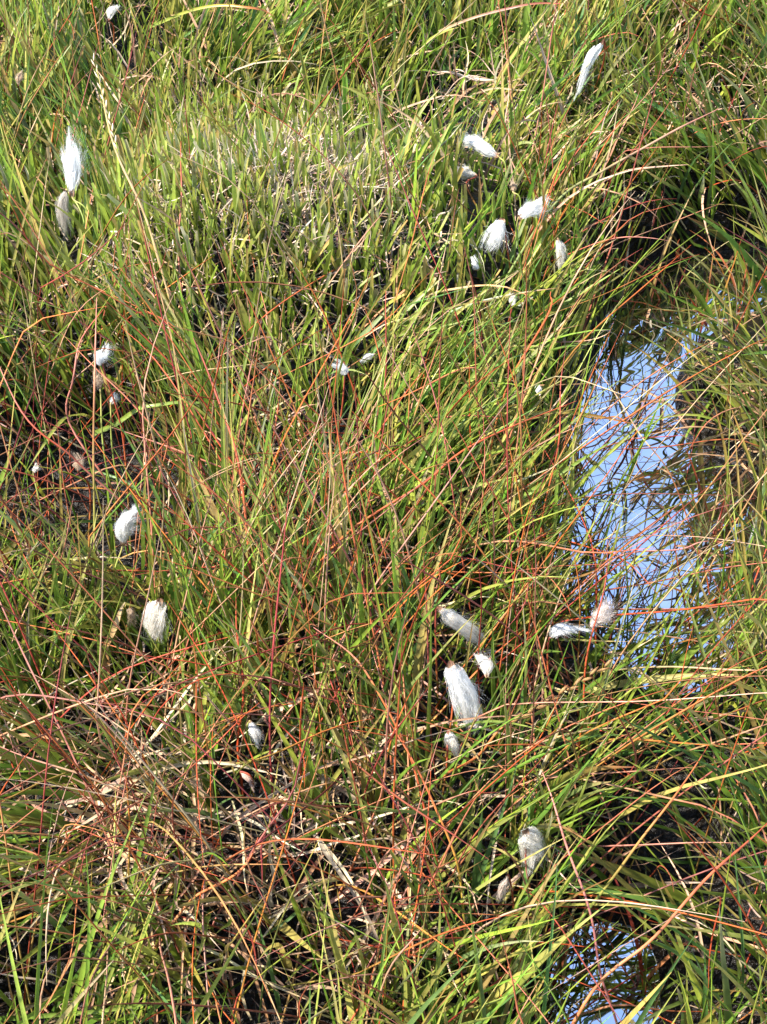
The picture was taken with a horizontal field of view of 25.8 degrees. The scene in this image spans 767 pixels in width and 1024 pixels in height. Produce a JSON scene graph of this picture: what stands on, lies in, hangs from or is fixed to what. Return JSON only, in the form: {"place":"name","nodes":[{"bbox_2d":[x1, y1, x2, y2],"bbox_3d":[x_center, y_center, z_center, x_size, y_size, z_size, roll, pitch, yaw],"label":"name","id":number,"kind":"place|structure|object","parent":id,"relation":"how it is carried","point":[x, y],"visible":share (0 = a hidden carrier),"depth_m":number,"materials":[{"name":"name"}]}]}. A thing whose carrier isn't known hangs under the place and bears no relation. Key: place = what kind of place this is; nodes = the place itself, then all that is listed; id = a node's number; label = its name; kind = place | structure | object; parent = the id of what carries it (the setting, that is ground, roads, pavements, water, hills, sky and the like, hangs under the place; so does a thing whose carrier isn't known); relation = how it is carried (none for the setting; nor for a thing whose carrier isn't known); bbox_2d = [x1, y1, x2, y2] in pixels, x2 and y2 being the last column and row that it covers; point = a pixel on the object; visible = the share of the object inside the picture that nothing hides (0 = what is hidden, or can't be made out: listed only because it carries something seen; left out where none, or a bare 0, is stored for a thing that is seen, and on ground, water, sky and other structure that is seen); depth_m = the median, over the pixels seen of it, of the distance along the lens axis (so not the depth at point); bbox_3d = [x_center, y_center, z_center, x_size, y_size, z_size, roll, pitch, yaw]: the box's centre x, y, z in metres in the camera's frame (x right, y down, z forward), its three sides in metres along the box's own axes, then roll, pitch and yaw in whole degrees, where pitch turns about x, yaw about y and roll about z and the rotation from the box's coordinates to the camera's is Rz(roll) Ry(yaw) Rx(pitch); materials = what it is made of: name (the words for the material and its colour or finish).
{"place":"outdoors","nodes":[
{"label":"outdoors","id":0,"kind":"place"},
{"bbox_2d":[0,0,766,1023],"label":"ground","id":1,"kind":"structure","parent":0,"point":[674,846],"depth_m":1.93,"materials":[{"name":"green plant"}]},
{"bbox_2d":[15,69,23,114],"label":"cotton grass","id":2,"kind":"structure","parent":1,"relation":"on","point":[18,78],"depth_m":2.44,"materials":[{"name":"beige plant"}]},
{"bbox_2d":[32,463,49,553],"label":"cotton grass","id":3,"kind":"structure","parent":1,"relation":"on","point":[35,468],"depth_m":2.02,"materials":[{"name":"white plant"}]},
{"bbox_2d":[55,188,85,271],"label":"cotton grass","id":4,"kind":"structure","parent":1,"relation":"on","point":[63,201],"depth_m":2.25,"materials":[{"name":"white plant"}]},
{"bbox_2d":[0,0,150,300],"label":"grass tussock","id":5,"kind":"object","parent":1,"relation":"on","point":[34,164],"depth_m":2.34,"materials":[{"name":"green plant"}]},
{"bbox_2d":[0,681,150,926],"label":"grass tussock","id":6,"kind":"object","parent":1,"relation":"on","point":[32,821],"depth_m":1.74,"materials":[{"name":"plant"}]},
{"bbox_2d":[0,368,158,564],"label":"grass stalk","id":7,"kind":"object","parent":1,"relation":"on","point":[79,463],"depth_m":1.90,"materials":[{"name":"brown plant"}]},
{"bbox_2d":[59,126,100,246],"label":"cotton grass","id":8,"kind":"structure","parent":1,"relation":"on","point":[71,164],"depth_m":2.20,"materials":[{"name":"white plant"}]},
{"bbox_2d":[72,453,90,577],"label":"cotton grass","id":9,"kind":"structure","parent":1,"relation":"on","point":[77,466],"depth_m":1.98,"materials":[{"name":"plant"}]},
{"bbox_2d":[0,840,166,927],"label":"grass stalk","id":10,"kind":"object","parent":1,"relation":"on","point":[71,874],"depth_m":1.63,"materials":[{"name":"brown plant"}]},
{"bbox_2d":[0,456,169,772],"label":"grass tussock","id":11,"kind":"object","parent":1,"relation":"on","point":[11,661],"depth_m":1.84,"materials":[{"name":"green plant"}]},
{"bbox_2d":[88,298,96,661],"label":"grass stalk","id":12,"kind":"object","parent":1,"relation":"on","point":[93,460],"depth_m":1.83,"materials":[{"name":"plant"}]},
{"bbox_2d":[65,309,125,513],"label":"grass stalk","id":13,"kind":"object","parent":1,"relation":"on","point":[90,457],"depth_m":1.97,"materials":[{"name":"plant"}]},
{"bbox_2d":[91,367,127,554],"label":"cotton grass","id":14,"kind":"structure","parent":1,"relation":"on","point":[99,382],"depth_m":2.02,"materials":[{"name":"plant"}]},
{"bbox_2d":[0,0,224,119],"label":"grass tussock","id":15,"kind":"object","parent":1,"relation":"on","point":[85,19],"depth_m":2.58,"materials":[{"name":"green plant"}]},
{"bbox_2d":[101,602,124,712],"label":"sedge leaf","id":16,"kind":"object","parent":1,"relation":"on","point":[112,634],"visible":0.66,"depth_m":1.82,"materials":[{"name":"green plant"}]},
{"bbox_2d":[96,343,131,554],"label":"cotton grass","id":17,"kind":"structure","parent":1,"relation":"on","point":[100,357],"depth_m":2.00,"materials":[{"name":"plant"}]},
{"bbox_2d":[106,2,123,59],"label":"cotton grass","id":18,"kind":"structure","parent":1,"relation":"on","point":[110,11],"depth_m":2.55,"materials":[{"name":"white plant"}]},
{"bbox_2d":[101,720,130,764],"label":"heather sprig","id":19,"kind":"object","parent":1,"relation":"on","point":[116,747],"visible":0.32,"depth_m":1.79,"materials":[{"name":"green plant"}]},
{"bbox_2d":[0,746,234,848],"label":"grass stalk","id":20,"kind":"object","parent":1,"relation":"on","point":[142,805],"depth_m":1.63,"materials":[{"name":"brown plant"}]},
{"bbox_2d":[0,995,236,1021],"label":"sedge leaf","id":21,"kind":"object","parent":1,"relation":"on","point":[43,1015],"visible":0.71,"depth_m":1.57,"materials":[{"name":"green plant"}]},
{"bbox_2d":[110,392,130,552],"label":"cotton grass","id":22,"kind":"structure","parent":1,"relation":"on","point":[112,401],"depth_m":2.04,"materials":[{"name":"plant"}]},
{"bbox_2d":[113,502,149,615],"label":"cotton grass","id":23,"kind":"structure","parent":1,"relation":"on","point":[124,529],"depth_m":1.87,"materials":[{"name":"white plant"}]},
{"bbox_2d":[126,607,136,671],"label":"cotton grass","id":24,"kind":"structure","parent":1,"relation":"on","point":[131,613],"depth_m":1.86,"materials":[{"name":"brown plant"}]},
{"bbox_2d":[91,54,190,453],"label":"flowering stem","id":25,"kind":"object","parent":1,"relation":"on","point":[118,157],"visible":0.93,"depth_m":2.06,"materials":[{"name":"beige plant"}]},
{"bbox_2d":[142,598,171,680],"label":"cotton grass","id":26,"kind":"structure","parent":1,"relation":"on","point":[155,614],"depth_m":1.81,"materials":[{"name":"white plant"}]},
{"bbox_2d":[92,401,224,435],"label":"sedge leaf","id":27,"kind":"object","parent":1,"relation":"on","point":[116,423],"visible":0.62,"depth_m":2.05,"materials":[{"name":"yellow plant"}]},
{"bbox_2d":[0,681,360,1023],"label":"grass tussock","id":28,"kind":"object","parent":1,"relation":"on","point":[134,930],"depth_m":1.67,"materials":[{"name":"green plant"}]},
{"bbox_2d":[178,146,182,318],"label":"grass stalk","id":29,"kind":"object","parent":1,"relation":"on","point":[179,223],"depth_m":2.14,"materials":[{"name":"plant"}]},
{"bbox_2d":[0,342,366,755],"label":"grass tussock","id":30,"kind":"object","parent":1,"relation":"on","point":[237,556],"depth_m":1.82,"materials":[{"name":"green plant"}]},
{"bbox_2d":[123,838,257,997],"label":"grass stalk","id":31,"kind":"object","parent":1,"relation":"on","point":[196,896],"depth_m":1.60,"materials":[{"name":"plant"}]},
{"bbox_2d":[188,753,202,830],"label":"sedge leaf","id":32,"kind":"object","parent":1,"relation":"on","point":[195,782],"visible":0.39,"depth_m":1.74,"materials":[{"name":"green plant"}]},
{"bbox_2d":[149,4,272,27],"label":"sedge leaf","id":33,"kind":"object","parent":1,"relation":"on","point":[198,8],"visible":0.99,"depth_m":2.54,"materials":[{"name":"yellow plant"}]},
{"bbox_2d":[193,338,263,663],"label":"grass stalk","id":34,"kind":"object","parent":1,"relation":"on","point":[239,467],"depth_m":1.80,"materials":[{"name":"brown plant"}]},
{"bbox_2d":[235,611,244,796],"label":"grass stalk","id":35,"kind":"object","parent":1,"relation":"on","point":[238,757],"depth_m":1.75,"materials":[{"name":"plant"}]},
{"bbox_2d":[1,187,490,476],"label":"grass tussock","id":36,"kind":"object","parent":1,"relation":"on","point":[294,350],"depth_m":2.08,"materials":[{"name":"green plant"}]},
{"bbox_2d":[240,771,254,799],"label":"cotton grass","id":37,"kind":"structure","parent":1,"relation":"on","point":[246,776],"depth_m":1.74,"materials":[{"name":"white plant"}]},
{"bbox_2d":[16,0,480,359],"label":"grass tussock","id":38,"kind":"object","parent":1,"relation":"on","point":[214,147],"depth_m":2.20,"materials":[{"name":"green plant"}]},
{"bbox_2d":[246,720,264,756],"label":"cotton grass","id":39,"kind":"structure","parent":1,"relation":"on","point":[255,732],"depth_m":1.74,"materials":[{"name":"white plant"}]},
{"bbox_2d":[268,843,275,907],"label":"sedge leaf","id":40,"kind":"object","parent":1,"relation":"on","point":[270,903],"visible":0.7,"depth_m":1.69,"materials":[{"name":"green plant"}]},
{"bbox_2d":[0,828,544,1023],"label":"grass tussock","id":41,"kind":"object","parent":1,"relation":"on","point":[266,968],"depth_m":1.63,"materials":[{"name":"green plant"}]},
{"bbox_2d":[149,0,398,123],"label":"grass tussock","id":42,"kind":"object","parent":1,"relation":"on","point":[251,45],"depth_m":2.61,"materials":[{"name":"green plant"}]},
{"bbox_2d":[286,626,293,754],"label":"sedge leaf","id":43,"kind":"object","parent":1,"relation":"on","point":[290,679],"visible":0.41,"depth_m":1.78,"materials":[{"name":"green plant"}]},
{"bbox_2d":[247,907,358,945],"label":"sedge leaf","id":44,"kind":"object","parent":1,"relation":"on","point":[290,917],"visible":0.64,"depth_m":1.69,"materials":[{"name":"green plant"}]},
{"bbox_2d":[313,296,320,434],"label":"grass stalk","id":45,"kind":"object","parent":1,"relation":"on","point":[316,403],"depth_m":2.07,"materials":[{"name":"plant"}]},
{"bbox_2d":[327,357,348,484],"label":"cotton grass","id":46,"kind":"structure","parent":1,"relation":"on","point":[344,370],"depth_m":1.99,"materials":[{"name":"white plant"}]},
{"bbox_2d":[358,353,375,423],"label":"cotton grass","id":47,"kind":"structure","parent":1,"relation":"on","point":[367,356],"depth_m":2.03,"materials":[{"name":"white plant"}]},
{"bbox_2d":[371,295,386,446],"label":"grass stalk","id":48,"kind":"object","parent":1,"relation":"on","point":[386,355],"depth_m":2.00,"materials":[{"name":"plant"}]},
{"bbox_2d":[313,627,447,926],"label":"grass stalk","id":49,"kind":"object","parent":1,"relation":"on","point":[390,715],"depth_m":1.65,"materials":[{"name":"red plant"}]},
{"bbox_2d":[161,343,601,767],"bbox_3d":[-0.007,0.013,1.800,0.464,0.399,0.499,0,50,0],"label":"grass tussock","id":50,"kind":"object","parent":1,"relation":"on","point":[397,545],"depth_m":1.83,"materials":[{"name":"green plant"}]},
{"bbox_2d":[0,0,766,1023],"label":"red grass stems","id":51,"kind":"object","parent":1,"relation":"on","point":[288,802],"visible":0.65,"depth_m":1.75,"materials":[{"name":"brown plant"}]},
{"bbox_2d":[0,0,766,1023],"bbox_3d":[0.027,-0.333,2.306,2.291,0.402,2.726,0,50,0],"label":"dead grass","id":52,"kind":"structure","parent":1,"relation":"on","point":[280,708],"depth_m":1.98,"materials":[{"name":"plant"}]},
{"bbox_2d":[380,926,420,1023],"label":"sedge leaf","id":53,"kind":"object","parent":1,"relation":"on","point":[399,963],"visible":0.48,"depth_m":1.58,"materials":[{"name":"green plant"}]},
{"bbox_2d":[193,519,633,999],"bbox_3d":[-0.003,0.235,1.686,0.389,0.355,0.417,-31,57,-23],"label":"grass tussock","id":54,"kind":"object","parent":1,"relation":"on","point":[316,792],"depth_m":1.72,"materials":[{"name":"green plant"}]},
{"bbox_2d":[279,401,575,611],"bbox_3d":[0.050,0.014,1.895,0.395,0.224,0.046,-20,53,-16],"label":"grass stalk","id":55,"kind":"object","parent":1,"relation":"on","point":[402,496],"depth_m":1.81,"materials":[{"name":"plant"}]},
{"bbox_2d":[383,711,474,993],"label":"grass stalk","id":56,"kind":"object","parent":1,"relation":"on","point":[446,832],"depth_m":1.60,"materials":[{"name":"plant"}]},
{"bbox_2d":[281,0,613,141],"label":"grass tussock","id":57,"kind":"object","parent":1,"relation":"on","point":[419,9],"depth_m":2.67,"materials":[{"name":"green plant"}]},
{"bbox_2d":[438,2,561,31],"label":"sedge leaf","id":58,"kind":"object","parent":57,"relation":"on","point":[480,15],"visible":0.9,"depth_m":2.54,"materials":[{"name":"yellow plant"}]},
{"bbox_2d":[441,730,462,803],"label":"cotton grass","id":59,"kind":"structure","parent":1,"relation":"on","point":[450,740],"depth_m":1.72,"materials":[{"name":"white plant"}]},
{"bbox_2d":[435,606,485,720],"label":"cotton grass","id":60,"kind":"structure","parent":1,"relation":"on","point":[452,619],"depth_m":1.78,"materials":[{"name":"white plant"}]},
{"bbox_2d":[418,724,505,796],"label":"leaf","id":61,"kind":"object","parent":1,"relation":"on","point":[478,755],"visible":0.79,"depth_m":1.70,"materials":[{"name":"green plant"}]},
{"bbox_2d":[293,715,636,1023],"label":"grass tussock","id":62,"kind":"object","parent":1,"relation":"on","point":[477,875],"depth_m":1.63,"materials":[{"name":"green plant"}]},
{"bbox_2d":[541,770,617,1023],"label":"grass stalk","id":63,"kind":"object","parent":62,"relation":"attached to","point":[592,922],"depth_m":1.55,"materials":[{"name":"plant"}]},
{"bbox_2d":[439,660,494,794],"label":"cotton grass","id":64,"kind":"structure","parent":1,"relation":"on","point":[463,692],"depth_m":1.72,"materials":[{"name":"white plant"}]},
{"bbox_2d":[437,71,500,84],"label":"leaf","id":65,"kind":"object","parent":1,"relation":"on","point":[468,77],"visible":0.55,"depth_m":2.63,"materials":[{"name":"beige plant"}]},
{"bbox_2d":[457,163,482,215],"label":"cotton grass","id":66,"kind":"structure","parent":1,"relation":"on","point":[467,172],"depth_m":2.34,"materials":[{"name":"white plant"}]},
{"bbox_2d":[470,255,485,280],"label":"cotton grass","id":67,"kind":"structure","parent":1,"relation":"on","point":[475,266],"depth_m":2.21,"materials":[{"name":"white plant"}]},
{"bbox_2d":[462,127,506,182],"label":"cotton grass","id":68,"kind":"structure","parent":1,"relation":"on","point":[480,146],"depth_m":2.33,"materials":[{"name":"white plant"}]},
{"bbox_2d":[471,646,509,719],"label":"cotton grass","id":69,"kind":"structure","parent":1,"relation":"on","point":[486,665],"depth_m":1.74,"materials":[{"name":"white plant"}]},
{"bbox_2d":[324,546,664,937],"bbox_3d":[0.114,0.213,1.661,0.339,0.372,0.359,0,50,0],"label":"grass tussock","id":70,"kind":"object","parent":1,"relation":"on","point":[561,778],"depth_m":1.73,"materials":[{"name":"green plant"}]},
{"bbox_2d":[479,218,514,296],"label":"cotton grass","id":71,"kind":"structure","parent":1,"relation":"on","point":[498,230],"depth_m":2.21,"materials":[{"name":"white plant"}]},
{"bbox_2d":[494,873,515,926],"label":"cotton grass","id":72,"kind":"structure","parent":1,"relation":"on","point":[504,884],"depth_m":1.66,"materials":[{"name":"white plant"}]},
{"bbox_2d":[385,410,629,424],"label":"sedge leaf","id":73,"kind":"object","parent":1,"relation":"on","point":[402,418],"visible":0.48,"depth_m":2.05,"materials":[{"name":"green plant"}]},
{"bbox_2d":[510,180,520,239],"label":"cotton grass","id":74,"kind":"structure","parent":1,"relation":"on","point":[513,187],"depth_m":2.32,"materials":[{"name":"beige plant"}]},
{"bbox_2d":[508,292,525,325],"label":"cotton grass","id":75,"kind":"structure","parent":1,"relation":"on","point":[511,298],"depth_m":2.17,"materials":[{"name":"white plant"}]},
{"bbox_2d":[487,292,552,509],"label":"grass stalk","id":76,"kind":"object","parent":1,"relation":"on","point":[540,328],"depth_m":2.01,"materials":[{"name":"plant"}]},
{"bbox_2d":[365,102,698,385],"bbox_3d":[0.174,-0.370,2.199,0.445,0.387,0.464,0,50,0],"label":"grass tussock","id":77,"kind":"object","parent":1,"relation":"on","point":[540,257],"depth_m":2.23,"materials":[{"name":"green plant"}]},
{"bbox_2d":[512,194,559,283],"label":"cotton grass","id":78,"kind":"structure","parent":1,"relation":"on","point":[533,208],"depth_m":2.21,"materials":[{"name":"white plant"}]},
{"bbox_2d":[518,826,557,892],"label":"cotton grass","id":79,"kind":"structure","parent":1,"relation":"on","point":[530,839],"depth_m":1.63,"materials":[{"name":"white plant"}]},
{"bbox_2d":[535,385,543,504],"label":"cotton grass","id":80,"kind":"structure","parent":1,"relation":"on","point":[538,389],"depth_m":2.06,"materials":[{"name":"plant"}]},
{"bbox_2d":[526,349,565,626],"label":"grass stalk","id":81,"kind":"object","parent":1,"relation":"on","point":[555,463],"depth_m":1.89,"materials":[{"name":"plant"}]},
{"bbox_2d":[555,237,571,336],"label":"cotton grass","id":82,"kind":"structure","parent":1,"relation":"on","point":[560,249],"depth_m":2.23,"materials":[{"name":"white plant"}]},
{"bbox_2d":[547,619,589,728],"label":"cotton grass","id":83,"kind":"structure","parent":1,"relation":"on","point":[556,630],"depth_m":1.77,"materials":[{"name":"white plant"}]},
{"bbox_2d":[402,438,752,759],"bbox_3d":[0.212,0.107,1.861,0.408,0.433,0.345,0,50,0],"label":"grass tussock","id":84,"kind":"object","parent":1,"relation":"on","point":[543,609],"depth_m":1.87,"materials":[{"name":"green plant"}]},
{"bbox_2d":[539,826,619,879],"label":"sedge leaf","id":85,"kind":"object","parent":1,"relation":"on","point":[575,861],"visible":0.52,"depth_m":1.69,"materials":[{"name":"green plant"}]},
{"bbox_2d":[445,109,717,380],"bbox_3d":[0.243,-0.365,2.233,0.516,0.189,0.057,-35,58,-26],"label":"grass stalk","id":86,"kind":"object","parent":1,"relation":"on","point":[565,193],"depth_m":2.22,"materials":[{"name":"plant"}]},
{"bbox_2d":[574,39,605,113],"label":"cotton grass","id":87,"kind":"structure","parent":1,"relation":"on","point":[592,56],"depth_m":2.40,"materials":[{"name":"white plant"}]},
{"bbox_2d":[473,0,722,214],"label":"grass tussock","id":88,"kind":"object","parent":1,"relation":"on","point":[576,21],"depth_m":2.50,"materials":[{"name":"green plant"}]},
{"bbox_2d":[588,597,620,699],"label":"cotton grass","id":89,"kind":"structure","parent":1,"relation":"on","point":[603,614],"depth_m":1.79,"materials":[{"name":"white plant"}]},
{"bbox_2d":[520,746,707,1009],"bbox_3d":[0.227,0.363,1.621,0.235,0.234,0.018,-35,58,-26],"label":"grass stalk","id":90,"kind":"object","parent":1,"relation":"on","point":[559,950],"depth_m":1.56,"materials":[{"name":"plant"}]},
{"bbox_2d":[563,541,706,578],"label":"grass stalk","id":91,"kind":"object","parent":1,"relation":"on","point":[637,552],"depth_m":1.98,"materials":[{"name":"red plant"}]},
{"bbox_2d":[512,564,766,864],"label":"grass tussock","id":92,"kind":"object","parent":1,"relation":"on","point":[588,712],"depth_m":1.75,"materials":[{"name":"green plant"}]},
{"bbox_2d":[512,543,613,768],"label":"leaf","id":93,"kind":"object","parent":92,"relation":"on","point":[561,691],"visible":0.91,"depth_m":1.69,"materials":[{"name":"green plant"}]},
{"bbox_2d":[528,511,766,978],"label":"grass tussock","id":94,"kind":"object","parent":1,"relation":"on","point":[756,791],"depth_m":1.70,"materials":[{"name":"green plant"}]},
{"bbox_2d":[535,797,766,1023],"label":"grass tussock","id":95,"kind":"object","parent":1,"relation":"on","point":[703,996],"depth_m":1.61,"materials":[{"name":"green plant"}]},
{"bbox_2d":[554,0,766,269],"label":"grass tussock","id":96,"kind":"object","parent":1,"relation":"on","point":[719,40],"depth_m":2.47,"materials":[{"name":"green plant"}]},
{"bbox_2d":[560,542,766,756],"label":"grass tussock","id":97,"kind":"object","parent":1,"relation":"on","point":[691,652],"depth_m":1.88,"materials":[{"name":"green plant"}]},
{"bbox_2d":[571,823,766,1023],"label":"grass stalk","id":98,"kind":"object","parent":1,"relation":"on","point":[637,951],"depth_m":1.49,"materials":[{"name":"beige plant"}]},
{"bbox_2d":[545,247,766,1023],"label":"water","id":99,"kind":"structure","parent":0,"point":[628,357],"depth_m":2.23,"materials":[{"name":"blue liquid"}]},
{"bbox_2d":[595,368,709,594],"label":"grass stalk","id":100,"kind":"object","parent":99,"relation":"on","point":[671,478],"depth_m":1.99,"materials":[{"name":"plant"}]},
{"bbox_2d":[675,239,679,257],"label":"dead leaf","id":101,"kind":"object","parent":99,"relation":"on","point":[677,253],"visible":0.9,"depth_m":2.43,"materials":[{"name":"brown plant"}]},
{"bbox_2d":[610,256,766,452],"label":"grass tussock","id":102,"kind":"object","parent":99,"relation":"in","point":[744,335],"depth_m":2.19,"materials":[{"name":"green plant"}]},
{"bbox_2d":[725,354,730,426],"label":"sedge leaf","id":103,"kind":"object","parent":102,"relation":"in","point":[726,408],"visible":0.75,"depth_m":2.14,"materials":[{"name":"green plant"}]},
{"bbox_2d":[657,461,766,770],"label":"grass tussock","id":104,"kind":"object","parent":99,"relation":"on","point":[759,697],"depth_m":1.84,"materials":[{"name":"green plant"}]}
]}

